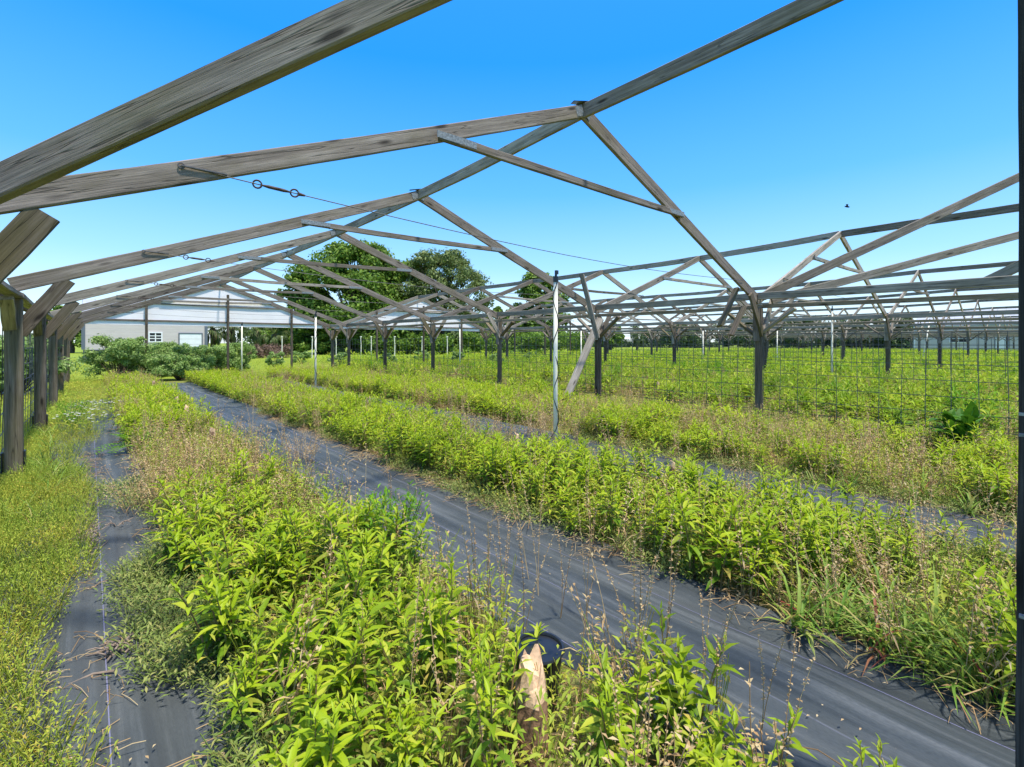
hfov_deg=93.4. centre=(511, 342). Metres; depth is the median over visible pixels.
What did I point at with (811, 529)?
leafy plant
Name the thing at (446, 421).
leafy plant
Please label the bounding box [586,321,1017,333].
eave beam
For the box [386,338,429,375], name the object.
wire panel
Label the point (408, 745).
leafy plant
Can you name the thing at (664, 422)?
leafy plant
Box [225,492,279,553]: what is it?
leafy plant
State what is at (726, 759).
leafy plant
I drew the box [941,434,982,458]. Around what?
leafy plant
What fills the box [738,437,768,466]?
leafy plant
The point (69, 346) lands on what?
braced post
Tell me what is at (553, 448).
leafy plant
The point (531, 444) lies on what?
leafy plant
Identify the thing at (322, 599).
leafy plant
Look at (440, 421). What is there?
leafy plant
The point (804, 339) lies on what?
braced post
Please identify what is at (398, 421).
leafy plant
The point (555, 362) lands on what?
riser pipe
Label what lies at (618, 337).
broadleaf tree
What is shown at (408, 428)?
leafy plant
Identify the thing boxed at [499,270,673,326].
roof truss
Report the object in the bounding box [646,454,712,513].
leafy plant
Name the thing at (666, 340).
broadleaf tree
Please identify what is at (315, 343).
riser pipe
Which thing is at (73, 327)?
braced post
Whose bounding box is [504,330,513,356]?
braced post
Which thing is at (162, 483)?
leafy plant
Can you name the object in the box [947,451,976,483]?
leafy plant
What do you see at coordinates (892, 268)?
hip rafter
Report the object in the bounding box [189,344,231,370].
shrub
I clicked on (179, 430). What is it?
leafy plant
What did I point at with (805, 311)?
roof truss
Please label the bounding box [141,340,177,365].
shrub
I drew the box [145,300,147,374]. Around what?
end post
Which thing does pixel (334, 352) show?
wire panel
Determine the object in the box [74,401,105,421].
flowering weed
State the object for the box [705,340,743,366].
wire panel
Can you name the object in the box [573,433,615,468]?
leafy plant
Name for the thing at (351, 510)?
leafy plant
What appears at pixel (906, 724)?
black weed barrier fabric
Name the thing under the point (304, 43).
hip rafter
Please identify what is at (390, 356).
shrub
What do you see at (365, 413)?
leafy plant
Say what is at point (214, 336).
palm tree
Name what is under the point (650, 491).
leafy plant
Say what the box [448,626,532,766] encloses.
leafy plant
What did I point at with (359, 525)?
leafy plant
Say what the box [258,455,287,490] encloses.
leafy plant
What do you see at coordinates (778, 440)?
leafy plant
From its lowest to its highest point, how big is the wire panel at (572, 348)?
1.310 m
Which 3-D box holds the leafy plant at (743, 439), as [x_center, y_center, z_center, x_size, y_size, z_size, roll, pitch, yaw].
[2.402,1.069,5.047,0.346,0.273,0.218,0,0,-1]
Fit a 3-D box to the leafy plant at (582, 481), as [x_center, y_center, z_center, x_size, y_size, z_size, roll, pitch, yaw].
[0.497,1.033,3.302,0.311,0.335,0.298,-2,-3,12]
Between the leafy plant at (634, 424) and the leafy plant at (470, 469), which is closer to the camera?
the leafy plant at (470, 469)
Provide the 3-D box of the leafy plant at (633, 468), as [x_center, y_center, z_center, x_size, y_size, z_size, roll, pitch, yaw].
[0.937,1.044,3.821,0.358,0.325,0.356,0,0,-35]
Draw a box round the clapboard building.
[81,299,207,361]
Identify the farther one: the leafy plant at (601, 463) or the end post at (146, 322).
the end post at (146, 322)
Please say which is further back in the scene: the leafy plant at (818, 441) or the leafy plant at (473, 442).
the leafy plant at (818, 441)
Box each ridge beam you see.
[220,0,843,285]
[418,203,1018,297]
[541,261,1015,306]
[625,285,1017,311]
[691,298,1017,316]
[731,306,1017,319]
[785,316,954,321]
[818,316,1017,322]
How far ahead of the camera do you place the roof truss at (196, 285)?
13.41 m
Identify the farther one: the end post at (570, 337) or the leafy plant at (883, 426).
the end post at (570, 337)
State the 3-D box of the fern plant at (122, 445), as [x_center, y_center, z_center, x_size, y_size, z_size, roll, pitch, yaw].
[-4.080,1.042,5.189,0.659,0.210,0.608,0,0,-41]
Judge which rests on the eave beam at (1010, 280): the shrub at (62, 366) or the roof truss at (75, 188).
the roof truss at (75, 188)
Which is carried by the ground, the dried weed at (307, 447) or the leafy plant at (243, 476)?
the leafy plant at (243, 476)
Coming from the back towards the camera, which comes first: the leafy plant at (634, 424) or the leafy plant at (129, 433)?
the leafy plant at (634, 424)
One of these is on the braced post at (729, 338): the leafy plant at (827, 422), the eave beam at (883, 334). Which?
the eave beam at (883, 334)
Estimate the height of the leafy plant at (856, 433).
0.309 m
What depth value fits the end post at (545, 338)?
28.02 m
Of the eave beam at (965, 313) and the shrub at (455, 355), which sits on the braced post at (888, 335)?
the eave beam at (965, 313)
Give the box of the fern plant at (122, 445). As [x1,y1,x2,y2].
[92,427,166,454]
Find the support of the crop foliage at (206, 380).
on the ground
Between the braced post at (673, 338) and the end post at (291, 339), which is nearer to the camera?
the braced post at (673, 338)
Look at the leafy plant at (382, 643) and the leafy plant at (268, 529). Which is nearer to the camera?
the leafy plant at (382, 643)
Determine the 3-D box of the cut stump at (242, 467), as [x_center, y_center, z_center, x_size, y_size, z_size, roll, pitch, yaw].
[-2.174,1.042,3.906,0.074,0.317,0.099,0,0,-41]
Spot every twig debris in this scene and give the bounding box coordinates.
[60,521,109,555]
[85,633,139,660]
[87,452,108,473]
[90,516,133,528]
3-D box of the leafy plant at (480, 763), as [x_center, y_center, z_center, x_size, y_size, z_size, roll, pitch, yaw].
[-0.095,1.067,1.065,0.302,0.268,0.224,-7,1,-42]
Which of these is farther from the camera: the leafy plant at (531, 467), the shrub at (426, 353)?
the shrub at (426, 353)
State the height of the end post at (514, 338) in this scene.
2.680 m
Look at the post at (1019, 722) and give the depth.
1.06 m
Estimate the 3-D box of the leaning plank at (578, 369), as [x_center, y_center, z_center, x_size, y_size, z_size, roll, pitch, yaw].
[1.341,0.309,9.138,0.937,1.599,0.162,0,0,-33]
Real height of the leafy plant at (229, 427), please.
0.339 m
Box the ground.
[0,343,1017,766]
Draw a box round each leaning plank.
[564,317,603,395]
[579,274,599,338]
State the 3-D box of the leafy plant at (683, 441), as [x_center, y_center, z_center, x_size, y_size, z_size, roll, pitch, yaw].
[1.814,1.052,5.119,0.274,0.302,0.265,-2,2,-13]
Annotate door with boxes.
[178,333,202,348]
[994,337,1009,349]
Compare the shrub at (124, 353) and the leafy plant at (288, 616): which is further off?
the shrub at (124, 353)
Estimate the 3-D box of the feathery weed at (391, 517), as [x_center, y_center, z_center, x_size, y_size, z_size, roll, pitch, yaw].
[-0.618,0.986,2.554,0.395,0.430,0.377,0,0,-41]
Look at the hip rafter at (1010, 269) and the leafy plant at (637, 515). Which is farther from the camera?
the hip rafter at (1010, 269)
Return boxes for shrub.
[0,337,83,396]
[76,333,157,376]
[118,343,163,372]
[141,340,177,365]
[146,352,209,379]
[154,346,195,365]
[163,342,215,369]
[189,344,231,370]
[206,345,240,370]
[225,341,257,370]
[265,351,284,366]
[293,351,310,363]
[327,352,346,365]
[379,353,397,361]
[414,350,429,362]
[449,351,464,362]
[489,353,504,361]
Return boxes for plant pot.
[513,631,564,717]
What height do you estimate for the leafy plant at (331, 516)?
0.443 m
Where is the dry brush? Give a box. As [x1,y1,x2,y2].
[247,342,289,357]
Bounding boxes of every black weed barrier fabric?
[160,382,1014,766]
[273,378,1016,557]
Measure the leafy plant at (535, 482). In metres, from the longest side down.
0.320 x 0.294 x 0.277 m
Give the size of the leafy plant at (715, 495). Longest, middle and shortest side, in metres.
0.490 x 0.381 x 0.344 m
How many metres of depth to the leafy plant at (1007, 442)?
4.03 m
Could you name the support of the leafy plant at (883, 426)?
on the ground
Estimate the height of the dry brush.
1.493 m
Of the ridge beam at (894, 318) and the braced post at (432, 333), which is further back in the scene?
the ridge beam at (894, 318)
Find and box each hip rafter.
[0,0,451,203]
[764,173,1018,299]
[771,231,1018,303]
[985,261,1017,276]
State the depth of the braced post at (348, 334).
18.68 m
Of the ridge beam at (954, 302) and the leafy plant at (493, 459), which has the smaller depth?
the leafy plant at (493, 459)
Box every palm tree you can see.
[208,326,236,347]
[217,326,248,342]
[243,327,271,345]
[262,327,289,346]
[630,334,644,350]
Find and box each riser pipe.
[241,322,242,370]
[312,311,316,387]
[459,326,460,368]
[546,270,558,454]
[702,328,703,358]
[831,306,833,372]
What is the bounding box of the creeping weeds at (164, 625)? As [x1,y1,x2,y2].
[84,405,1016,766]
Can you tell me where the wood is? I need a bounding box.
[226,324,907,347]
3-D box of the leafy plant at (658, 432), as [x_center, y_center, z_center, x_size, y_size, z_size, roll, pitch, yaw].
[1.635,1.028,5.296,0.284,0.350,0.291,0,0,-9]
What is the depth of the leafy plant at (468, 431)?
4.75 m
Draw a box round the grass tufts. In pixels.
[0,397,1017,727]
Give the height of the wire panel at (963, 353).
1.310 m
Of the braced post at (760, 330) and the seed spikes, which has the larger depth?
the braced post at (760, 330)
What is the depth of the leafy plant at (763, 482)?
3.09 m
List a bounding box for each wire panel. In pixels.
[0,329,32,451]
[28,334,47,429]
[47,355,48,402]
[332,339,343,367]
[349,339,382,368]
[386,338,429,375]
[434,337,496,381]
[501,336,594,392]
[507,340,549,360]
[552,339,603,370]
[601,334,753,417]
[607,339,671,372]
[608,340,639,355]
[652,340,701,357]
[676,338,754,374]
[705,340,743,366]
[762,331,1017,440]
[767,338,883,378]
[769,339,834,365]
[845,339,936,372]
[890,337,1017,393]
[942,339,1017,375]
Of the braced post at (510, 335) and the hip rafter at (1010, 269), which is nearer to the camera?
the hip rafter at (1010, 269)
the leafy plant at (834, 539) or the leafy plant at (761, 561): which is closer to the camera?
the leafy plant at (761, 561)
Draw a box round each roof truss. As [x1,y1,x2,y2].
[0,100,759,304]
[6,189,597,313]
[36,230,499,318]
[50,250,432,322]
[63,267,384,325]
[82,280,347,327]
[84,284,331,328]
[332,296,485,331]
[348,293,504,329]
[385,287,550,329]
[433,280,602,325]
[486,305,585,332]
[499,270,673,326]
[511,303,607,332]
[551,299,651,331]
[586,316,656,334]
[597,256,763,322]
[608,295,702,328]
[614,310,669,328]
[652,307,718,333]
[674,289,752,325]
[680,314,728,335]
[704,304,752,330]
[759,231,887,317]
[770,282,843,327]
[771,312,811,334]
[778,301,822,329]
[823,308,860,331]
[843,296,883,328]
[888,270,939,325]
[890,305,918,330]
[942,289,967,330]
[968,300,985,332]
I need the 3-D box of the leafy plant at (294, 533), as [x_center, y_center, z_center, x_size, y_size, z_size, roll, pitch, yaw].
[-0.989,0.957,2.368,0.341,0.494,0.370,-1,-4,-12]
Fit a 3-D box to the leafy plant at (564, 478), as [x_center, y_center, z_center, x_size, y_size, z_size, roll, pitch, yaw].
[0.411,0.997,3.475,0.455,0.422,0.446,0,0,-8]
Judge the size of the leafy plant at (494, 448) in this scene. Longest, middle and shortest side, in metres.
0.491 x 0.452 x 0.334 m
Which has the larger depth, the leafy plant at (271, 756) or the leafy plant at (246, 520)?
the leafy plant at (246, 520)
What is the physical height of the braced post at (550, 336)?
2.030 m
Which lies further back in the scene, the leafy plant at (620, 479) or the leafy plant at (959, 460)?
the leafy plant at (959, 460)
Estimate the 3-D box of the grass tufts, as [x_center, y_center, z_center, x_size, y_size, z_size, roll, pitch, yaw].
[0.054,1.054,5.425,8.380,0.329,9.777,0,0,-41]
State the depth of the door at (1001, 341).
47.05 m
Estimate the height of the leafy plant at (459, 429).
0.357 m
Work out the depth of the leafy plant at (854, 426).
5.27 m
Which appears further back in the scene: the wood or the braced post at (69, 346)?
the wood
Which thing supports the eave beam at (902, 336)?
on the braced post
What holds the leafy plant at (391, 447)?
on the ground
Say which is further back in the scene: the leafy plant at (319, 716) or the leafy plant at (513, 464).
the leafy plant at (513, 464)
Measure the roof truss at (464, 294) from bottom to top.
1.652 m
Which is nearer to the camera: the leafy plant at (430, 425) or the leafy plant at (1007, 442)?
the leafy plant at (1007, 442)
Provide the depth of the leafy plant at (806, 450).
4.55 m
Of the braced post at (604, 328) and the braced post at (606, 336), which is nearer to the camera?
the braced post at (604, 328)
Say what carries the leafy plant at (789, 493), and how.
on the ground
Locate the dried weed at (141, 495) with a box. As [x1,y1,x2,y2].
[99,456,203,515]
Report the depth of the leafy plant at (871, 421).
5.32 m
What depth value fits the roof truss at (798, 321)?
33.56 m
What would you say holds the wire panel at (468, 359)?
attached to the braced post at (432, 333)
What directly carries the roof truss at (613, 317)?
on the eave beam at (859, 332)
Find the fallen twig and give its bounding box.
[57,669,114,687]
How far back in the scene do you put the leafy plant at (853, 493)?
2.92 m
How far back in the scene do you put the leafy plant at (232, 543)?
2.20 m
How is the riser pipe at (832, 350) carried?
on the ground
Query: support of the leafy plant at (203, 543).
on the ground
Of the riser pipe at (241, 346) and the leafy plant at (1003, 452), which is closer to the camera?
the leafy plant at (1003, 452)
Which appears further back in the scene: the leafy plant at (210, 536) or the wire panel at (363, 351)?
the wire panel at (363, 351)
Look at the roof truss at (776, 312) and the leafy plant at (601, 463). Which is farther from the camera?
the roof truss at (776, 312)
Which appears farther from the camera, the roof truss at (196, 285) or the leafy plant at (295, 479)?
the roof truss at (196, 285)
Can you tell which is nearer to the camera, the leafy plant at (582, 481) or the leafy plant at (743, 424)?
the leafy plant at (582, 481)
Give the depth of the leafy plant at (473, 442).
4.07 m
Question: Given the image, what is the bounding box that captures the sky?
[0,0,1018,342]
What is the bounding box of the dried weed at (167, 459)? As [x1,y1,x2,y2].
[128,437,212,483]
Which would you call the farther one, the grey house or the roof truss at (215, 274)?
the grey house
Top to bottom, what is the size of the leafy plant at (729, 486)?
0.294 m
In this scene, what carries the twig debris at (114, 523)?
on the weed mat
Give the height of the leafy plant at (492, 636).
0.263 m
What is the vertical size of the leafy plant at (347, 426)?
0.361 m
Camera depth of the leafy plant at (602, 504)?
3.19 m
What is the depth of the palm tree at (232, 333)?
39.83 m
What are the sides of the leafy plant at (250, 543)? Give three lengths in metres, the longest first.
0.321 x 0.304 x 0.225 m
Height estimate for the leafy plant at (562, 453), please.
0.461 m
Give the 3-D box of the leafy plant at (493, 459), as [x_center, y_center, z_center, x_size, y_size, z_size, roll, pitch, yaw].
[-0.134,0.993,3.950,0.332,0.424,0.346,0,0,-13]
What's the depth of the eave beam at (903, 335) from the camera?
37.27 m
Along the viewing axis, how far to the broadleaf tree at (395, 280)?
52.76 m
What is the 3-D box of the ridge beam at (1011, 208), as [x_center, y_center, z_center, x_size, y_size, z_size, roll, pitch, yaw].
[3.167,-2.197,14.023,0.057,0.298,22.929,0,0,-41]
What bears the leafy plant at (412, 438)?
on the ground
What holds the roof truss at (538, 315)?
on the eave beam at (913, 324)
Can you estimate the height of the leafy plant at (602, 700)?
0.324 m
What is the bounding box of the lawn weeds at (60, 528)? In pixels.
[0,354,1016,766]
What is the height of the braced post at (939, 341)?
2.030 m
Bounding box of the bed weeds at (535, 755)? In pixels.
[103,357,1017,766]
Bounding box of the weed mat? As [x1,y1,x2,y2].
[0,399,267,766]
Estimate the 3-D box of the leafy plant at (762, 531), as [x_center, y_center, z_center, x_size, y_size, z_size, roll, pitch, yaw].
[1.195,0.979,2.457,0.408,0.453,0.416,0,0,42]
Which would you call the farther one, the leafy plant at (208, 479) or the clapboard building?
the clapboard building
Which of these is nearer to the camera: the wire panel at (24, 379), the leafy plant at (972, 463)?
the leafy plant at (972, 463)
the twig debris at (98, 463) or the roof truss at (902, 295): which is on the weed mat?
the twig debris at (98, 463)
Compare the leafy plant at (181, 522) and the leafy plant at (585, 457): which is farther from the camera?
the leafy plant at (585, 457)
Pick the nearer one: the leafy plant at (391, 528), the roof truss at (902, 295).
the leafy plant at (391, 528)
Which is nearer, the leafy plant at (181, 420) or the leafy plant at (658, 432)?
the leafy plant at (658, 432)
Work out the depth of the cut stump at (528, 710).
1.40 m
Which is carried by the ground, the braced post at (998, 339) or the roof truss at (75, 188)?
the braced post at (998, 339)
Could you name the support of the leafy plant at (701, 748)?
on the ground
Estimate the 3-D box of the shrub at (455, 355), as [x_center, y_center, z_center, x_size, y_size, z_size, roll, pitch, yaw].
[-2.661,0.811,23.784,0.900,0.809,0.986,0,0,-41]
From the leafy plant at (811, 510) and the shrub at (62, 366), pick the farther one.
the shrub at (62, 366)
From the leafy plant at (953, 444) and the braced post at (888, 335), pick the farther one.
the braced post at (888, 335)
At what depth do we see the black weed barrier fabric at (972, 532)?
3.73 m
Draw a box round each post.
[0,208,59,283]
[0,280,74,478]
[32,301,79,431]
[48,312,81,408]
[57,318,82,394]
[64,322,83,385]
[68,324,84,381]
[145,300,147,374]
[227,295,228,369]
[290,309,292,368]
[322,325,340,366]
[338,324,359,367]
[373,321,396,372]
[376,312,377,359]
[421,317,446,373]
[423,306,424,362]
[461,319,462,360]
[479,329,492,358]
[485,312,513,382]
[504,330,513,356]
[514,317,515,354]
[543,326,559,362]
[544,315,545,355]
[569,321,570,353]
[577,306,620,398]
[602,327,615,364]
[644,329,659,355]
[654,334,662,352]
[661,322,687,366]
[694,328,712,362]
[712,332,726,353]
[717,287,796,420]
[724,335,734,349]
[748,322,782,371]
[766,329,776,363]
[798,334,809,349]
[804,332,818,352]
[813,331,830,355]
[829,325,857,361]
[853,334,870,352]
[864,314,912,373]
[909,331,928,356]
[922,323,958,367]
[954,328,982,358]
[974,332,997,352]
[988,332,1006,353]
[1015,0,1023,766]
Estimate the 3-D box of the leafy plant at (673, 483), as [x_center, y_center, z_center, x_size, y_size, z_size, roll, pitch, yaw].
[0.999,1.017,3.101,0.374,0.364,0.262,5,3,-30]
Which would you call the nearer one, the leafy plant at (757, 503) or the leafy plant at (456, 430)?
the leafy plant at (757, 503)
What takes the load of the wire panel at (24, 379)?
attached to the braced post at (43, 332)
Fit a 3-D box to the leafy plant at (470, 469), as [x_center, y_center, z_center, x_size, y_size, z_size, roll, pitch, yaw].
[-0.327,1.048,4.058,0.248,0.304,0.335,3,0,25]
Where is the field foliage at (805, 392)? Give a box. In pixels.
[297,346,1017,442]
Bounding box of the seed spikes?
[245,394,1016,766]
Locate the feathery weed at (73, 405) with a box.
[54,399,89,427]
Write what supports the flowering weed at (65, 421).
on the weed mat
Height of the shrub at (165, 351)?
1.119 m
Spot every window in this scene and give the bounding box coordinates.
[148,332,162,341]
[949,332,965,342]
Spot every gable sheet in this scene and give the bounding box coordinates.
[84,286,327,327]
[333,299,482,330]
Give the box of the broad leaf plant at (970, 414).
[926,400,997,451]
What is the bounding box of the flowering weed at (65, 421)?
[50,412,95,435]
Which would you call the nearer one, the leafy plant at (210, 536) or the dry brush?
the leafy plant at (210, 536)
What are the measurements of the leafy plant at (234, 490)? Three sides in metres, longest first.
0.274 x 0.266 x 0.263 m
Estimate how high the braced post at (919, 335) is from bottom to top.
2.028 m
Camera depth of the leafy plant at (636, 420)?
5.75 m
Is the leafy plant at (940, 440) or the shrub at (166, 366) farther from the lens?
the shrub at (166, 366)
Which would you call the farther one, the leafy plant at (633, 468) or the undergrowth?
the undergrowth
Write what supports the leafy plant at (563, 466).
on the ground
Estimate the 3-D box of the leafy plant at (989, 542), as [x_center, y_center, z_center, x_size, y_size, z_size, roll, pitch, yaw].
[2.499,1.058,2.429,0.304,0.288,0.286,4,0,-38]
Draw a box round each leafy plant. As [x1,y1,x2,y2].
[112,410,138,435]
[118,411,151,438]
[120,422,147,449]
[135,409,159,436]
[140,488,213,574]
[145,408,183,432]
[148,464,215,523]
[152,488,238,546]
[157,544,279,670]
[160,526,223,584]
[165,416,193,440]
[167,481,245,534]
[169,410,198,433]
[178,513,292,597]
[182,494,214,519]
[190,558,268,649]
[191,433,206,452]
[191,465,235,505]
[209,483,246,516]
[210,418,234,440]
[211,474,270,528]
[212,509,292,609]
[214,632,292,748]
[221,429,245,454]
[223,446,281,502]
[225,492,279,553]
[230,537,287,609]
[234,527,307,584]
[236,479,278,527]
[238,548,385,673]
[251,505,300,568]
[251,545,314,621]
[252,713,356,766]
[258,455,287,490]
[258,653,365,766]
[266,469,306,509]
[273,486,340,594]
[276,587,395,714]
[280,614,381,735]
[286,506,320,560]
[300,498,351,573]
[303,562,371,639]
[310,501,392,592]
[325,530,400,630]
[330,411,351,432]
[333,493,362,542]
[333,690,425,766]
[334,494,389,557]
[335,415,362,443]
[336,421,356,442]
[340,494,415,559]
[347,506,436,590]
[349,418,371,446]
[351,420,380,450]
[352,403,394,440]
[363,558,421,639]
[369,575,489,715]
[370,414,390,433]
[373,421,393,441]
[373,555,477,692]
[375,413,423,464]
[382,419,413,452]
[383,696,451,766]
[392,412,421,434]
[394,416,418,445]
[399,412,430,454]
[403,423,436,464]
[406,433,432,465]
[412,431,451,472]
[417,418,454,455]
[418,409,444,433]
[424,424,457,466]
[434,406,462,441]
[434,432,462,473]
[436,440,469,480]
[437,414,462,436]
[437,423,464,456]
[447,414,471,446]
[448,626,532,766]
[449,422,494,464]
[450,452,472,473]
[452,419,467,445]
[462,448,482,483]
[468,432,490,466]
[469,432,494,449]
[469,439,511,481]
[470,435,506,494]
[472,431,506,459]
[475,611,548,685]
[476,753,493,766]
[478,440,516,489]
[478,447,519,495]
[489,435,524,464]
[493,445,523,491]
[500,434,539,471]
[502,456,547,495]
[508,436,565,485]
[517,432,549,467]
[518,459,547,504]
[525,434,558,465]
[526,465,557,511]
[536,430,572,462]
[536,434,589,492]
[536,451,595,511]
[542,483,577,522]
[545,437,563,466]
[548,451,564,486]
[556,464,580,495]
[560,435,592,465]
[561,495,603,534]
[566,467,604,516]
[572,439,612,500]
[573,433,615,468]
[573,446,595,471]
[574,647,665,766]
[580,485,625,522]
[585,454,608,490]
[588,408,613,440]
[591,470,644,544]
[594,441,622,484]
[596,463,631,506]
[597,406,626,442]
[598,447,627,471]
[604,452,628,484]
[608,454,650,491]
[615,477,652,515]
[622,434,661,486]
[623,466,656,508]
[623,600,742,766]
[625,415,641,440]
[626,411,647,438]
[627,485,664,538]
[631,419,645,444]
[632,406,653,439]
[636,428,655,445]
[637,488,688,562]
[641,462,694,509]
[646,421,660,441]
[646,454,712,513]
[646,482,703,552]
[646,487,708,531]
[647,471,697,526]
[649,421,671,452]
[655,415,673,439]
[660,419,681,446]
[665,422,690,450]
[665,446,700,492]
[665,482,755,593]
[670,428,695,453]
[670,516,712,575]
[673,483,737,564]
[678,720,732,766]
[679,459,736,506]
[681,464,731,529]
[684,417,713,441]
[685,429,706,449]
[689,418,709,433]
[690,421,735,461]
[693,703,817,766]
[697,417,733,454]
[699,491,730,538]
[700,488,792,584]
[711,474,741,513]
[713,755,858,766]
[717,434,745,460]
[717,502,767,540]
[718,484,765,537]
[719,428,747,455]
[725,504,790,550]
[727,432,753,455]
[727,538,810,602]
[728,417,755,446]
[729,487,758,522]
[730,500,819,592]
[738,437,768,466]
[749,407,774,437]
[749,481,813,535]
[751,458,793,516]
[752,470,823,528]
[765,500,829,581]
[767,423,799,453]
[768,431,797,456]
[783,438,824,474]
[785,409,811,432]
[785,426,803,445]
[785,473,848,551]
[787,436,817,460]
[788,513,866,584]
[791,437,819,470]
[793,436,849,483]
[793,513,856,561]
[794,435,828,459]
[795,494,871,565]
[808,419,833,439]
[814,482,879,535]
[820,445,854,473]
[822,503,915,562]
[837,416,859,445]
[841,735,901,766]
[844,455,875,481]
[846,414,880,441]
[848,428,889,450]
[849,419,897,450]
[852,499,921,544]
[865,516,928,587]
[882,414,940,457]
[882,501,969,562]
[887,427,926,458]
[895,437,962,481]
[912,422,939,453]
[918,425,946,454]
[922,445,969,477]
[934,437,968,474]
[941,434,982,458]
[944,435,996,480]
[945,419,1011,467]
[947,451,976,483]
[949,463,1011,504]
[955,558,1016,678]
[958,453,1012,493]
[958,580,1015,652]
[959,439,1009,479]
[965,439,1017,465]
[968,438,1017,486]
[971,458,1017,519]
[974,514,1015,578]
[984,463,1017,507]
[986,435,1017,461]
[997,461,1017,496]
[999,452,1017,478]
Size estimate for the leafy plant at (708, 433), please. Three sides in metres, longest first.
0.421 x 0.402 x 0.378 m
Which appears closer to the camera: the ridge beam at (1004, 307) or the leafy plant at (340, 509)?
the leafy plant at (340, 509)
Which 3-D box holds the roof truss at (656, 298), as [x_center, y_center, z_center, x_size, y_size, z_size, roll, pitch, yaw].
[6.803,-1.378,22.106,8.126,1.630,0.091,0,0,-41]
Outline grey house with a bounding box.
[913,308,1017,350]
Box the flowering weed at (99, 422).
[79,407,121,432]
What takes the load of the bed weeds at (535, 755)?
on the ground
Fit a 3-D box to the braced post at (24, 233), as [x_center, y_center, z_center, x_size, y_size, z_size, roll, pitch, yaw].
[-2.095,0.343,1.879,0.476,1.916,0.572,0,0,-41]
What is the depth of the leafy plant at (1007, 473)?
3.62 m
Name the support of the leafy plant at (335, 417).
on the ground
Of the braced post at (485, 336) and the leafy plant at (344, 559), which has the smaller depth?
the leafy plant at (344, 559)
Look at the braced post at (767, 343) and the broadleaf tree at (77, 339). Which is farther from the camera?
the broadleaf tree at (77, 339)
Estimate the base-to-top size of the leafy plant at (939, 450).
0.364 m
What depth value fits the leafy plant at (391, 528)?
2.35 m
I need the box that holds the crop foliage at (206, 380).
[101,365,750,436]
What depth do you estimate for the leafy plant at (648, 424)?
5.86 m
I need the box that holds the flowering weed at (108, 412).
[92,399,119,420]
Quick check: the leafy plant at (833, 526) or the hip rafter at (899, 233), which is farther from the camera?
the hip rafter at (899, 233)
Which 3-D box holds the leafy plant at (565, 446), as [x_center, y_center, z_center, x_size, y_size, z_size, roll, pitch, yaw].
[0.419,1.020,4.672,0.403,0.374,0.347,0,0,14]
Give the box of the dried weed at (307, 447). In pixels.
[276,427,322,462]
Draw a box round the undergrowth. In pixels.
[262,329,594,354]
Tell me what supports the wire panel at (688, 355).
attached to the braced post at (673, 338)
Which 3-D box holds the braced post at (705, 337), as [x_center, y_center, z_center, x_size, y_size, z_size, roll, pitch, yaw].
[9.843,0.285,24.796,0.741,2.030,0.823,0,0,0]
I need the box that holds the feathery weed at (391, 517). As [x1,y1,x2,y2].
[356,480,432,569]
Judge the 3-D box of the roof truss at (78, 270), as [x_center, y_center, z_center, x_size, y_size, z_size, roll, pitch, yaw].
[-1.351,-1.316,6.887,8.127,1.751,0.137,0,0,-41]
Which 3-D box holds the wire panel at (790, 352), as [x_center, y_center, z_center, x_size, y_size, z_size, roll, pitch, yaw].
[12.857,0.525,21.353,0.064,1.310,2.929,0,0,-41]
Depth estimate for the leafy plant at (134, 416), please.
5.82 m
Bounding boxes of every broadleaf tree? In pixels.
[46,305,81,352]
[246,327,309,352]
[274,273,332,348]
[282,238,413,352]
[363,258,440,349]
[391,247,494,341]
[447,318,495,350]
[481,305,528,351]
[506,271,572,348]
[602,323,624,349]
[649,325,708,347]
[720,316,775,347]
[769,320,830,347]
[825,319,884,347]
[876,318,913,348]
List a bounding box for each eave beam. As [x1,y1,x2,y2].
[0,281,62,325]
[330,275,1017,329]
[485,310,1017,332]
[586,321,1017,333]
[656,328,1017,335]
[711,330,1017,336]
[750,332,1017,336]
[782,334,1017,337]
[840,335,1017,337]
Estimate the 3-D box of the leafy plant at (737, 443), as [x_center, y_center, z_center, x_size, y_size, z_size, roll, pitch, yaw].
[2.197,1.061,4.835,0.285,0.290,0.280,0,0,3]
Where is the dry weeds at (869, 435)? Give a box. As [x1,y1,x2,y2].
[103,357,1017,766]
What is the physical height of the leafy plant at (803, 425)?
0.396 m
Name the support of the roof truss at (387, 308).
on the eave beam at (965, 313)
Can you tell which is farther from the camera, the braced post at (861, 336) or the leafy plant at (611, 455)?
the braced post at (861, 336)
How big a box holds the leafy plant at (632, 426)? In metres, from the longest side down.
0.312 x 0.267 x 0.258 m
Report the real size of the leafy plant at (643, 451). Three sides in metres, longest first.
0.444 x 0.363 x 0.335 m
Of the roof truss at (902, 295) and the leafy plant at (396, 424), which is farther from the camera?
the roof truss at (902, 295)
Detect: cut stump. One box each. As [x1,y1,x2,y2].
[209,427,215,454]
[239,453,248,489]
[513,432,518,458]
[513,644,548,766]
[667,460,674,495]
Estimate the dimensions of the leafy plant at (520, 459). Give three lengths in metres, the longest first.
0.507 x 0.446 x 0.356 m
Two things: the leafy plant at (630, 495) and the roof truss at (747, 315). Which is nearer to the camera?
the leafy plant at (630, 495)
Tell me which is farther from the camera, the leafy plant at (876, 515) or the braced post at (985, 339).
the braced post at (985, 339)
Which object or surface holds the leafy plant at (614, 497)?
on the ground
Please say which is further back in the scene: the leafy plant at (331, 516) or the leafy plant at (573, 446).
the leafy plant at (573, 446)
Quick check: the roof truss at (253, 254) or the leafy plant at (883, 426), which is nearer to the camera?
the leafy plant at (883, 426)

